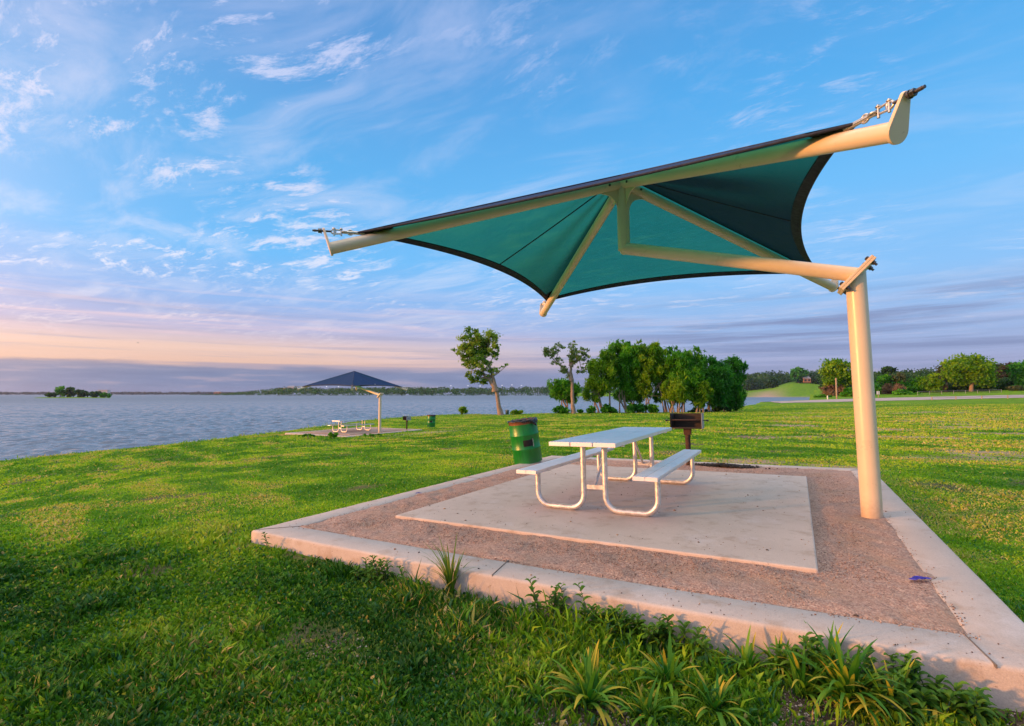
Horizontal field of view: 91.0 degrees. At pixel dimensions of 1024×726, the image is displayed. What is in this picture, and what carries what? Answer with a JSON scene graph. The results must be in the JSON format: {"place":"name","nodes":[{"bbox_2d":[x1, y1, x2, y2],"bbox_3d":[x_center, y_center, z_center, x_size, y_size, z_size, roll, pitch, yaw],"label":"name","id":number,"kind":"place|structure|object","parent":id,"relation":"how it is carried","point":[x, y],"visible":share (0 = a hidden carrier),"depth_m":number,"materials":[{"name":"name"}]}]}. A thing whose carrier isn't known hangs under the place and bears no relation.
{"place":"outdoors","nodes":[
{"label":"outdoors","id":0,"kind":"place"},
{"bbox_2d":[37,397,106,397],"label":"island","id":1,"kind":"structure","parent":0,"point":[71,397],"depth_m":510.12,"materials":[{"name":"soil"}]},
{"bbox_2d":[54,386,65,396],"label":"island tree","id":2,"kind":"object","parent":1,"relation":"on","point":[58,390],"visible":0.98,"depth_m":522.88,"materials":[{"name":"green plant"}]},
{"bbox_2d":[62,386,75,396],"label":"island tree","id":3,"kind":"object","parent":1,"relation":"on","point":[69,392],"visible":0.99,"depth_m":522.67,"materials":[{"name":"green plant"}]},
{"bbox_2d":[73,389,90,396],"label":"island tree","id":4,"kind":"object","parent":1,"relation":"on","point":[80,393],"visible":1,"depth_m":522.22,"materials":[{"name":"green plant"}]},
{"bbox_2d":[90,391,101,396],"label":"island tree","id":5,"kind":"object","parent":1,"relation":"on","point":[95,393],"visible":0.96,"depth_m":522.42,"materials":[{"name":"green plant"}]},
{"bbox_2d":[99,392,111,397],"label":"island tree","id":6,"kind":"object","parent":1,"relation":"on","point":[105,394],"visible":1,"depth_m":522.23,"materials":[{"name":"green plant"}]},
{"bbox_2d":[0,395,809,459],"bbox_3d":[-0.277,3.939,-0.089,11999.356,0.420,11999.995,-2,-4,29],"label":"water","id":7,"kind":"structure","parent":0,"point":[33,425],"depth_m":102.35,"materials":[{"name":"liquid"}]},
{"bbox_2d":[0,391,243,394],"bbox_3d":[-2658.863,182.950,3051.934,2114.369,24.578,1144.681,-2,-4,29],"label":"hazy wood","id":8,"kind":"object","parent":7,"relation":"on","point":[111,393],"visible":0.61,"depth_m":2940.97,"materials":[{"name":"green plant"}]},
{"bbox_2d":[193,386,618,395],"bbox_3d":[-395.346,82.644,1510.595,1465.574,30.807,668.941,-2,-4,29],"label":"distant wood","id":9,"kind":"object","parent":7,"relation":"on","point":[471,391],"visible":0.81,"depth_m":1318.33,"materials":[{"name":"green plant"}]},
{"bbox_2d":[0,387,1023,725],"bbox_3d":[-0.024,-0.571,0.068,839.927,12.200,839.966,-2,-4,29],"label":"ground","id":10,"kind":"structure","parent":0,"point":[358,487],"depth_m":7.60,"materials":[{"name":"plant"}]},
{"bbox_2d":[285,427,421,436],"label":"kerb","id":11,"kind":"structure","parent":10,"relation":"on","point":[294,433],"depth_m":33.03,"materials":[{"name":"concrete"}]},
{"bbox_2d":[297,427,412,435],"bbox_3d":[-10.570,4.653,34.308,5.328,0.040,6.538,-2,-4,29],"label":"gravel bed","id":12,"kind":"object","parent":10,"relation":"on","point":[356,434],"visible":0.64,"depth_m":33.95,"materials":[{"name":"gravel"}]},
{"bbox_2d":[295,371,408,432],"bbox_3d":[-10.673,2.729,34.045,5.052,4.385,5.518,-2,-4,29],"label":"shade shelter","id":13,"kind":"object","parent":12,"relation":"on","point":[356,380],"visible":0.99,"depth_m":33.16,"materials":[{"name":"fabric"}]},
{"bbox_2d":[308,428,396,434],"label":"concrete slab","id":14,"kind":"structure","parent":12,"relation":"on","point":[353,431],"depth_m":33.68,"materials":[{"name":"concrete"}]},
{"bbox_2d":[328,419,371,431],"bbox_3d":[-10.841,4.223,34.024,1.498,0.765,2.720,-2,-4,29],"label":"picnic table","id":15,"kind":"object","parent":14,"relation":"on","point":[347,425],"visible":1,"depth_m":33.79,"materials":[{"name":"metal"}]},
{"bbox_2d":[360,557,376,579],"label":"leafy weed","id":16,"kind":"object","parent":10,"relation":"on","point":[365,565],"visible":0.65,"depth_m":3.94,"materials":[{"name":"green plant"}]},
{"bbox_2d":[350,555,406,586],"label":"leafy weed","id":17,"kind":"object","parent":10,"relation":"on","point":[386,572],"visible":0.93,"depth_m":3.87,"materials":[{"name":"green plant"}]},
{"bbox_2d":[427,415,435,426],"bbox_3d":[-5.829,4.174,36.311,0.634,0.884,0.631,0,-4,6],"label":"trash drum","id":18,"kind":"object","parent":10,"relation":"on","point":[430,420],"visible":1,"depth_m":36.06,"materials":[{"name":"green metal"}]},
{"bbox_2d":[422,534,474,594],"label":"grass tuft","id":19,"kind":"object","parent":10,"relation":"on","point":[448,574],"visible":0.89,"depth_m":3.64,"materials":[{"name":"plant"}]},
{"bbox_2d":[458,406,467,413],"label":"shrub","id":20,"kind":"object","parent":10,"relation":"on","point":[462,410],"visible":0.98,"depth_m":60.52,"materials":[{"name":"green plant"}]},
{"bbox_2d":[450,326,507,414],"bbox_3d":[-3.740,0.966,57.990,6.125,10.734,4.593,-2,-4,29],"label":"leaning tree","id":21,"kind":"object","parent":10,"relation":"on","point":[480,353],"visible":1,"depth_m":57.69,"materials":[{"name":"green plant"}]},
{"bbox_2d":[507,417,541,463],"bbox_3d":[0.257,1.514,9.860,0.602,0.840,0.599,-8,-2,-1],"label":"trash drum","id":22,"kind":"object","parent":10,"relation":"on","point":[525,441],"visible":0.99,"depth_m":9.62,"materials":[{"name":"green metal"}]},
{"bbox_2d":[506,663,559,705],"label":"grass tuft","id":23,"kind":"object","parent":10,"relation":"on","point":[538,693],"visible":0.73,"depth_m":2.44,"materials":[{"name":"plant"}]},
{"bbox_2d":[524,576,591,630],"bbox_3d":[0.342,1.504,3.143,0.535,0.311,0.261,-2,-4,29],"label":"leafy weed","id":24,"kind":"object","parent":10,"relation":"on","point":[557,602],"visible":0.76,"depth_m":3.17,"materials":[{"name":"green plant"}]},
{"bbox_2d":[551,405,570,413],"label":"shrub","id":25,"kind":"object","parent":10,"relation":"on","point":[560,409],"visible":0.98,"depth_m":59.49,"materials":[{"name":"green plant"}]},
{"bbox_2d":[546,378,581,412],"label":"willow tree","id":26,"kind":"object","parent":10,"relation":"on","point":[560,389],"visible":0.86,"depth_m":65.30,"materials":[{"name":"green plant"}]},
{"bbox_2d":[541,340,590,413],"bbox_3d":[6.441,1.788,59.872,5.929,9.083,1.978,0,-4,4],"label":"sparse tree","id":27,"kind":"object","parent":10,"relation":"on","point":[574,357],"visible":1,"depth_m":59.87,"materials":[{"name":"green plant"}]},
{"bbox_2d":[541,640,633,725],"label":"grass tuft","id":28,"kind":"object","parent":10,"relation":"on","point":[593,688],"visible":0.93,"depth_m":2.41,"materials":[{"name":"plant"}]},
{"bbox_2d":[586,405,596,413],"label":"shrub","id":29,"kind":"object","parent":10,"relation":"on","point":[591,409],"visible":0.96,"depth_m":59.56,"materials":[{"name":"green plant"}]},
{"bbox_2d":[580,349,619,412],"bbox_3d":[11.033,2.347,62.023,4.699,8.323,4.182,-2,-4,29],"label":"willow tree","id":30,"kind":"object","parent":10,"relation":"on","point":[599,383],"visible":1,"depth_m":61.50,"materials":[{"name":"green plant"}]},
{"bbox_2d":[573,604,626,648],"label":"leafy weed","id":31,"kind":"object","parent":10,"relation":"on","point":[598,620],"visible":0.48,"depth_m":2.99,"materials":[{"name":"green plant"}]},
{"bbox_2d":[600,403,612,412],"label":"shrub","id":32,"kind":"object","parent":10,"relation":"on","point":[605,408],"visible":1,"depth_m":59.42,"materials":[{"name":"green plant"}]},
{"bbox_2d":[604,606,637,649],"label":"grass tuft","id":33,"kind":"object","parent":10,"relation":"on","point":[621,623],"visible":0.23,"depth_m":2.92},
{"bbox_2d":[584,603,661,654],"bbox_3d":[0.657,1.545,2.958,0.499,0.215,0.253,-2,-4,29],"label":"leafy weed","id":34,"kind":"object","parent":10,"relation":"on","point":[593,610],"visible":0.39,"depth_m":2.92,"materials":[{"name":"green plant"}]},
{"bbox_2d":[604,339,642,412],"bbox_3d":[14.550,1.778,63.008,6.298,9.700,4.582,-1,-4,11],"label":"willow tree","id":35,"kind":"object","parent":10,"relation":"on","point":[626,355],"visible":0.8,"depth_m":62.16,"materials":[{"name":"green plant"}]},
{"bbox_2d":[610,372,647,412],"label":"willow tree","id":36,"kind":"object","parent":10,"relation":"on","point":[639,399],"visible":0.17,"depth_m":65.28,"materials":[{"name":"green plant"}]},
{"bbox_2d":[625,402,633,412],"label":"shrub","id":37,"kind":"object","parent":10,"relation":"on","point":[629,409],"visible":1,"depth_m":59.52,"materials":[{"name":"green plant"}]},
{"bbox_2d":[251,456,1023,712],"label":"kerb","id":38,"kind":"structure","parent":10,"relation":"on","point":[999,621],"depth_m":3.03,"materials":[{"name":"concrete"}]},
{"bbox_2d":[255,477,997,668],"bbox_3d":[1.615,1.676,6.508,5.683,0.026,6.923,-3,-5,29],"label":"kerb joint","id":39,"kind":"object","parent":38,"relation":"on","point":[993,662],"visible":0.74,"depth_m":2.48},
{"bbox_2d":[292,457,980,639],"bbox_3d":[1.635,1.683,6.524,5.329,0.043,6.538,-3,-5,29],"label":"gravel bed","id":40,"kind":"object","parent":38,"relation":"on","point":[886,607],"visible":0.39,"depth_m":3.83,"materials":[{"name":"gravel"}]},
{"bbox_2d":[395,464,817,572],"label":"concrete slab","id":41,"kind":"structure","parent":40,"relation":"on","point":[715,508],"depth_m":5.24,"materials":[{"name":"concrete"}]},
{"bbox_2d":[516,427,700,516],"bbox_3d":[1.356,1.256,6.245,1.498,0.765,2.720,-3,-5,29],"label":"picnic table","id":42,"kind":"object","parent":41,"relation":"on","point":[604,442],"visible":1,"depth_m":5.54,"materials":[{"name":"metal"}]},
{"bbox_2d":[312,84,925,518],"bbox_3d":[1.496,-0.240,6.281,5.053,4.386,5.518,-3,-5,29],"label":"shade shelter","id":43,"kind":"object","parent":40,"relation":"on","point":[736,212],"visible":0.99,"depth_m":6.02,"materials":[{"name":"fabric"}]},
{"bbox_2d":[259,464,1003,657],"bbox_3d":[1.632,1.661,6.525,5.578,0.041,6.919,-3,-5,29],"label":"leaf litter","id":44,"kind":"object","parent":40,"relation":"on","point":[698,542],"visible":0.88,"depth_m":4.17,"materials":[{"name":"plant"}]},
{"bbox_2d":[665,413,708,464],"bbox_3d":[3.176,1.467,9.077,0.740,1.123,0.360,-3,-5,26],"label":"park grill","id":45,"kind":"object","parent":40,"relation":"on","point":[687,423],"visible":0.91,"depth_m":9.18,"materials":[{"name":"metal"}]},
{"bbox_2d":[688,462,777,468],"bbox_3d":[3.699,1.769,8.741,1.630,0.064,0.431,-3,-5,29],"label":"charcoal pile","id":46,"kind":"object","parent":40,"relation":"on","point":[726,465],"visible":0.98,"depth_m":8.64,"materials":[{"name":"stone"}]},
{"bbox_2d":[909,576,930,579],"bbox_3d":[2.638,1.389,3.254,0.170,0.013,0.060,0,-4,-6],"label":"foil wrapper","id":47,"kind":"object","parent":40,"relation":"on","point":[916,577],"visible":1,"depth_m":3.26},
{"bbox_2d":[631,402,647,412],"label":"shrub","id":48,"kind":"object","parent":10,"relation":"on","point":[640,408],"visible":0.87,"depth_m":60.55,"materials":[{"name":"green plant"}]},
{"bbox_2d":[611,609,677,652],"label":"leafy weed","id":49,"kind":"object","parent":10,"relation":"on","point":[655,629],"visible":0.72,"depth_m":2.86,"materials":[{"name":"green plant"}]},
{"bbox_2d":[630,339,673,412],"bbox_3d":[17.047,1.660,62.241,6.216,9.558,3.721,0,-4,1],"label":"willow tree","id":50,"kind":"object","parent":10,"relation":"on","point":[651,360],"visible":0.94,"depth_m":61.54,"materials":[{"name":"green plant"}]},
{"bbox_2d":[614,675,691,725],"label":"grass tuft","id":51,"kind":"object","parent":10,"relation":"on","point":[644,707],"visible":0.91,"depth_m":2.30,"materials":[{"name":"plant"}]},
{"bbox_2d":[647,404,658,412],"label":"shrub","id":52,"kind":"object","parent":10,"relation":"on","point":[652,408],"visible":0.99,"depth_m":60.45,"materials":[{"name":"green plant"}]},
{"bbox_2d":[618,630,700,710],"bbox_3d":[0.767,1.505,2.513,0.344,0.248,0.355,-3,-5,42],"label":"grass tuft","id":53,"kind":"object","parent":10,"relation":"on","point":[671,669],"visible":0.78,"depth_m":2.49,"materials":[{"name":"plant"}]},
{"bbox_2d":[647,344,680,411],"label":"willow tree","id":54,"kind":"object","parent":10,"relation":"on","point":[655,395],"visible":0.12,"depth_m":66.47,"materials":[{"name":"green plant"}]},
{"bbox_2d":[306,587,1022,725],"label":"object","id":55,"kind":"object","parent":10,"relation":"on","point":[807,717],"visible":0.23,"depth_m":2.34,"materials":[{"name":"plant"}]},
{"bbox_2d":[623,613,712,664],"bbox_3d":[0.851,1.540,2.843,0.560,0.192,0.245,-2,-4,29],"label":"leafy weed","id":56,"kind":"object","parent":10,"relation":"on","point":[703,645],"visible":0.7,"depth_m":2.82,"materials":[{"name":"green plant"}]},
{"bbox_2d":[659,371,693,412],"bbox_3d":[19.592,3.690,59.813,3.899,5.384,3.514,-2,-4,29],"label":"willow tree","id":57,"kind":"object","parent":10,"relation":"on","point":[677,390],"visible":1,"depth_m":59.24,"materials":[{"name":"green plant"}]},
{"bbox_2d":[663,345,707,412],"bbox_3d":[21.048,2.078,60.951,5.361,8.691,3.958,0,-4,-7],"label":"willow tree","id":58,"kind":"object","parent":10,"relation":"on","point":[688,363],"visible":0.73,"depth_m":60.41,"materials":[{"name":"green plant"}]},
{"bbox_2d":[674,619,724,661],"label":"grass tuft","id":59,"kind":"object","parent":10,"relation":"on","point":[690,648],"visible":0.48,"depth_m":2.74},
{"bbox_2d":[689,379,713,412],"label":"willow tree","id":60,"kind":"object","parent":10,"relation":"on","point":[700,397],"visible":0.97,"depth_m":59.51,"materials":[{"name":"green plant"}]},
{"bbox_2d":[677,667,751,725],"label":"grass tuft","id":61,"kind":"object","parent":10,"relation":"on","point":[720,691],"visible":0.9,"depth_m":2.30,"materials":[{"name":"plant"}]},
{"bbox_2d":[700,355,735,411],"bbox_3d":[25.305,2.638,63.457,6.563,7.931,4.731,1,-4,-14],"label":"willow tree","id":62,"kind":"object","parent":10,"relation":"on","point":[719,376],"visible":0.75,"depth_m":62.83,"materials":[{"name":"green plant"}]},
{"bbox_2d":[714,406,731,411],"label":"shrub","id":63,"kind":"object","parent":10,"relation":"on","point":[719,408],"visible":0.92,"depth_m":63.17,"materials":[{"name":"green plant"}]},
{"bbox_2d":[719,354,748,411],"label":"willow tree","id":64,"kind":"object","parent":10,"relation":"on","point":[738,396],"visible":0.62,"depth_m":65.17,"materials":[{"name":"green plant"}]},
{"bbox_2d":[719,625,788,676],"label":"grass tuft","id":65,"kind":"object","parent":10,"relation":"on","point":[745,651],"visible":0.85,"depth_m":2.62,"materials":[{"name":"plant"}]},
{"bbox_2d":[747,633,800,683],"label":"grass tuft","id":66,"kind":"object","parent":10,"relation":"on","point":[774,661],"visible":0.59,"depth_m":2.58,"materials":[{"name":"plant"}]},
{"bbox_2d":[766,641,821,684],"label":"leafy weed","id":67,"kind":"object","parent":10,"relation":"on","point":[795,647],"visible":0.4,"depth_m":2.54,"materials":[{"name":"green plant"}]},
{"bbox_2d":[775,641,853,716],"bbox_3d":[1.435,1.479,2.391,0.331,0.237,0.413,-2,-4,29],"label":"grass tuft","id":68,"kind":"object","parent":10,"relation":"on","point":[804,685],"visible":0.91,"depth_m":2.40,"materials":[{"name":"plant"}]},
{"bbox_2d":[783,621,869,693],"bbox_3d":[1.538,1.444,2.497,0.349,0.294,0.487,3,-4,-36],"label":"grass tuft","id":69,"kind":"object","parent":10,"relation":"on","point":[830,649],"visible":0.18,"depth_m":2.51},
{"bbox_2d":[819,382,844,395],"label":"shrub","id":70,"kind":"object","parent":10,"relation":"on","point":[829,390],"visible":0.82,"depth_m":170.99,"materials":[{"name":"brown plant"}]},
{"bbox_2d":[818,358,851,388],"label":"roadside tree","id":71,"kind":"object","parent":10,"relation":"on","point":[833,369],"visible":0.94,"depth_m":170.72,"materials":[{"name":"green plant"}]},
{"bbox_2d":[839,387,852,396],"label":"shrub","id":72,"kind":"object","parent":10,"relation":"on","point":[846,392],"visible":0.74,"depth_m":159.66,"materials":[{"name":"green plant"}]},
{"bbox_2d":[780,624,917,725],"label":"grass tuft","id":73,"kind":"object","parent":10,"relation":"on","point":[844,676],"visible":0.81,"depth_m":2.28,"materials":[{"name":"plant"}]},
{"bbox_2d":[798,631,911,725],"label":"leafy weed","id":74,"kind":"object","parent":10,"relation":"on","point":[894,676],"visible":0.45,"depth_m":2.38,"materials":[{"name":"green plant"}]},
{"bbox_2d":[820,650,922,715],"bbox_3d":[1.669,1.480,2.366,0.474,0.219,0.324,-2,-4,29],"label":"leafy weed","id":75,"kind":"object","parent":10,"relation":"on","point":[908,680],"visible":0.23,"depth_m":2.30,"materials":[{"name":"green plant"}]},
{"bbox_2d":[874,373,893,393],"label":"shrub","id":76,"kind":"object","parent":10,"relation":"on","point":[885,378],"visible":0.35,"depth_m":172.42,"materials":[{"name":"green plant"}]},
{"bbox_2d":[880,383,891,393],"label":"shrub","id":77,"kind":"object","parent":10,"relation":"on","point":[886,388],"visible":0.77,"depth_m":169.38,"materials":[{"name":"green plant"}]},
{"bbox_2d":[835,657,948,721],"bbox_3d":[1.701,1.450,2.246,0.496,0.270,0.334,1,-4,-15],"label":"grass tuft","id":78,"kind":"object","parent":10,"relation":"on","point":[890,694],"visible":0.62,"depth_m":2.23,"materials":[{"name":"plant"}]},
{"bbox_2d":[861,671,928,725],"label":"leafy weed","id":79,"kind":"object","parent":10,"relation":"on","point":[906,697],"visible":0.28,"depth_m":2.18,"materials":[{"name":"green plant"}]},
{"bbox_2d":[891,383,906,390],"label":"shrub","id":80,"kind":"object","parent":10,"relation":"on","point":[897,386],"visible":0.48,"depth_m":165.50,"materials":[{"name":"brown plant"}]},
{"bbox_2d":[890,380,910,391],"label":"shrub","id":81,"kind":"object","parent":10,"relation":"on","point":[906,384],"visible":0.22,"depth_m":170.89,"materials":[{"name":"green plant"}]},
{"bbox_2d":[890,372,912,384],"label":"shrub","id":82,"kind":"object","parent":10,"relation":"on","point":[901,376],"visible":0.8,"depth_m":171.63,"materials":[{"name":"green plant"}]},
{"bbox_2d":[892,389,920,394],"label":"shrub","id":83,"kind":"object","parent":10,"relation":"on","point":[900,392],"visible":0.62,"depth_m":159.10,"materials":[{"name":"green plant"}]},
{"bbox_2d":[908,377,919,392],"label":"shrub","id":84,"kind":"object","parent":10,"relation":"on","point":[913,386],"visible":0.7,"depth_m":170.71,"materials":[{"name":"green plant"}]},
{"bbox_2d":[915,375,932,392],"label":"shrub","id":85,"kind":"object","parent":10,"relation":"on","point":[923,384],"visible":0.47,"depth_m":169.80,"materials":[{"name":"green plant"}]},
{"bbox_2d":[854,645,998,725],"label":"leafy weed","id":86,"kind":"object","parent":10,"relation":"on","point":[914,673],"visible":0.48,"depth_m":2.27,"materials":[{"name":"green plant"}]},
{"bbox_2d":[925,373,945,392],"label":"shrub","id":87,"kind":"object","parent":10,"relation":"on","point":[934,385],"visible":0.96,"depth_m":167.02,"materials":[{"name":"green plant"}]},
{"bbox_2d":[933,363,948,384],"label":"roadside tree","id":88,"kind":"object","parent":10,"relation":"on","point":[939,371],"visible":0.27,"depth_m":172.53,"materials":[{"name":"green plant"}]},
{"bbox_2d":[890,666,1007,725],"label":"leafy weed","id":89,"kind":"object","parent":10,"relation":"on","point":[951,699],"visible":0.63,"depth_m":2.20,"materials":[{"name":"green plant"}]},
{"bbox_2d":[947,382,979,391],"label":"shrub","id":90,"kind":"object","parent":10,"relation":"on","point":[950,388],"visible":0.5,"depth_m":167.52,"materials":[{"name":"green plant"}]},
{"bbox_2d":[935,352,1001,390],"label":"roadside tree","id":91,"kind":"object","parent":10,"relation":"on","point":[964,369],"visible":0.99,"depth_m":163.46,"materials":[{"name":"green plant"}]},
{"bbox_2d":[974,382,1002,390],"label":"shrub","id":92,"kind":"object","parent":10,"relation":"on","point":[992,388],"visible":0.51,"depth_m":167.31,"materials":[{"name":"green plant"}]},
{"bbox_2d":[981,703,1023,725],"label":"leafy weed","id":93,"kind":"object","parent":10,"relation":"on","point":[1007,713],"visible":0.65,"depth_m":2.16,"materials":[{"name":"green plant"}]},
{"bbox_2d":[995,363,1010,381],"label":"roadside tree","id":94,"kind":"object","parent":10,"relation":"on","point":[999,365],"visible":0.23,"depth_m":176.77,"materials":[{"name":"green plant"}]},
{"bbox_2d":[995,362,1013,378],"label":"roadside tree","id":95,"kind":"object","parent":10,"relation":"on","point":[1003,375],"visible":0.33,"depth_m":171.89,"materials":[{"name":"green plant"}]},
{"bbox_2d":[995,379,1014,389],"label":"shrub","id":96,"kind":"object","parent":10,"relation":"on","point":[1005,382],"visible":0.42,"depth_m":167.56,"materials":[{"name":"green plant"}]},
{"bbox_2d":[1005,360,1023,386],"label":"roadside tree","id":97,"kind":"object","parent":10,"relation":"on","point":[1017,372],"visible":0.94,"depth_m":164.88,"materials":[{"name":"green plant"}]},
{"bbox_2d":[1005,385,1023,390],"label":"shrub","id":98,"kind":"object","parent":10,"relation":"on","point":[1015,388],"visible":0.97,"depth_m":159.26,"materials":[{"name":"green plant"}]},
{"bbox_2d":[0,0,1023,394],"label":"sky","id":99,"kind":"structure","parent":0,"point":[169,169],"materials":[{"name":"blue"}]},
{"bbox_2d":[742,381,821,396],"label":"hill","id":100,"kind":"structure","parent":0,"point":[792,389],"depth_m":746.70,"materials":[{"name":"plant"}]},
{"bbox_2d":[763,377,780,387],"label":"oak tree","id":101,"kind":"object","parent":100,"relation":"on","point":[771,382],"visible":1,"depth_m":830.67,"materials":[{"name":"green plant"}]},
{"bbox_2d":[790,366,808,382],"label":"oak tree","id":102,"kind":"object","parent":100,"relation":"on","point":[797,373],"visible":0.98,"depth_m":831.28,"materials":[{"name":"green plant"}]},
{"bbox_2d":[809,372,819,384],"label":"oak tree","id":103,"kind":"object","parent":100,"relation":"on","point":[813,376],"visible":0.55,"depth_m":828.91,"materials":[{"name":"green plant"}]},
{"bbox_2d":[741,367,1014,390],"bbox_3d":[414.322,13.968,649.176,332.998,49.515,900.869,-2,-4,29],"label":"oak wood","id":104,"kind":"object","parent":100,"relation":"on","point":[753,381],"visible":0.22,"depth_m":909.22,"materials":[{"name":"green plant"}]},
{"bbox_2d":[768,395,1023,402],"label":"road","id":105,"kind":"structure","parent":0,"point":[927,398],"depth_m":121.35,"materials":[{"name":"asphalt"}]},
{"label":"wooded hill","id":106,"kind":"structure","parent":0,"visible":0},
{"bbox_2d":[880,366,898,374],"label":"oak tree","id":107,"kind":"object","parent":106,"relation":"on","point":[885,369],"visible":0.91,"depth_m":298.94,"materials":[{"name":"green plant"}]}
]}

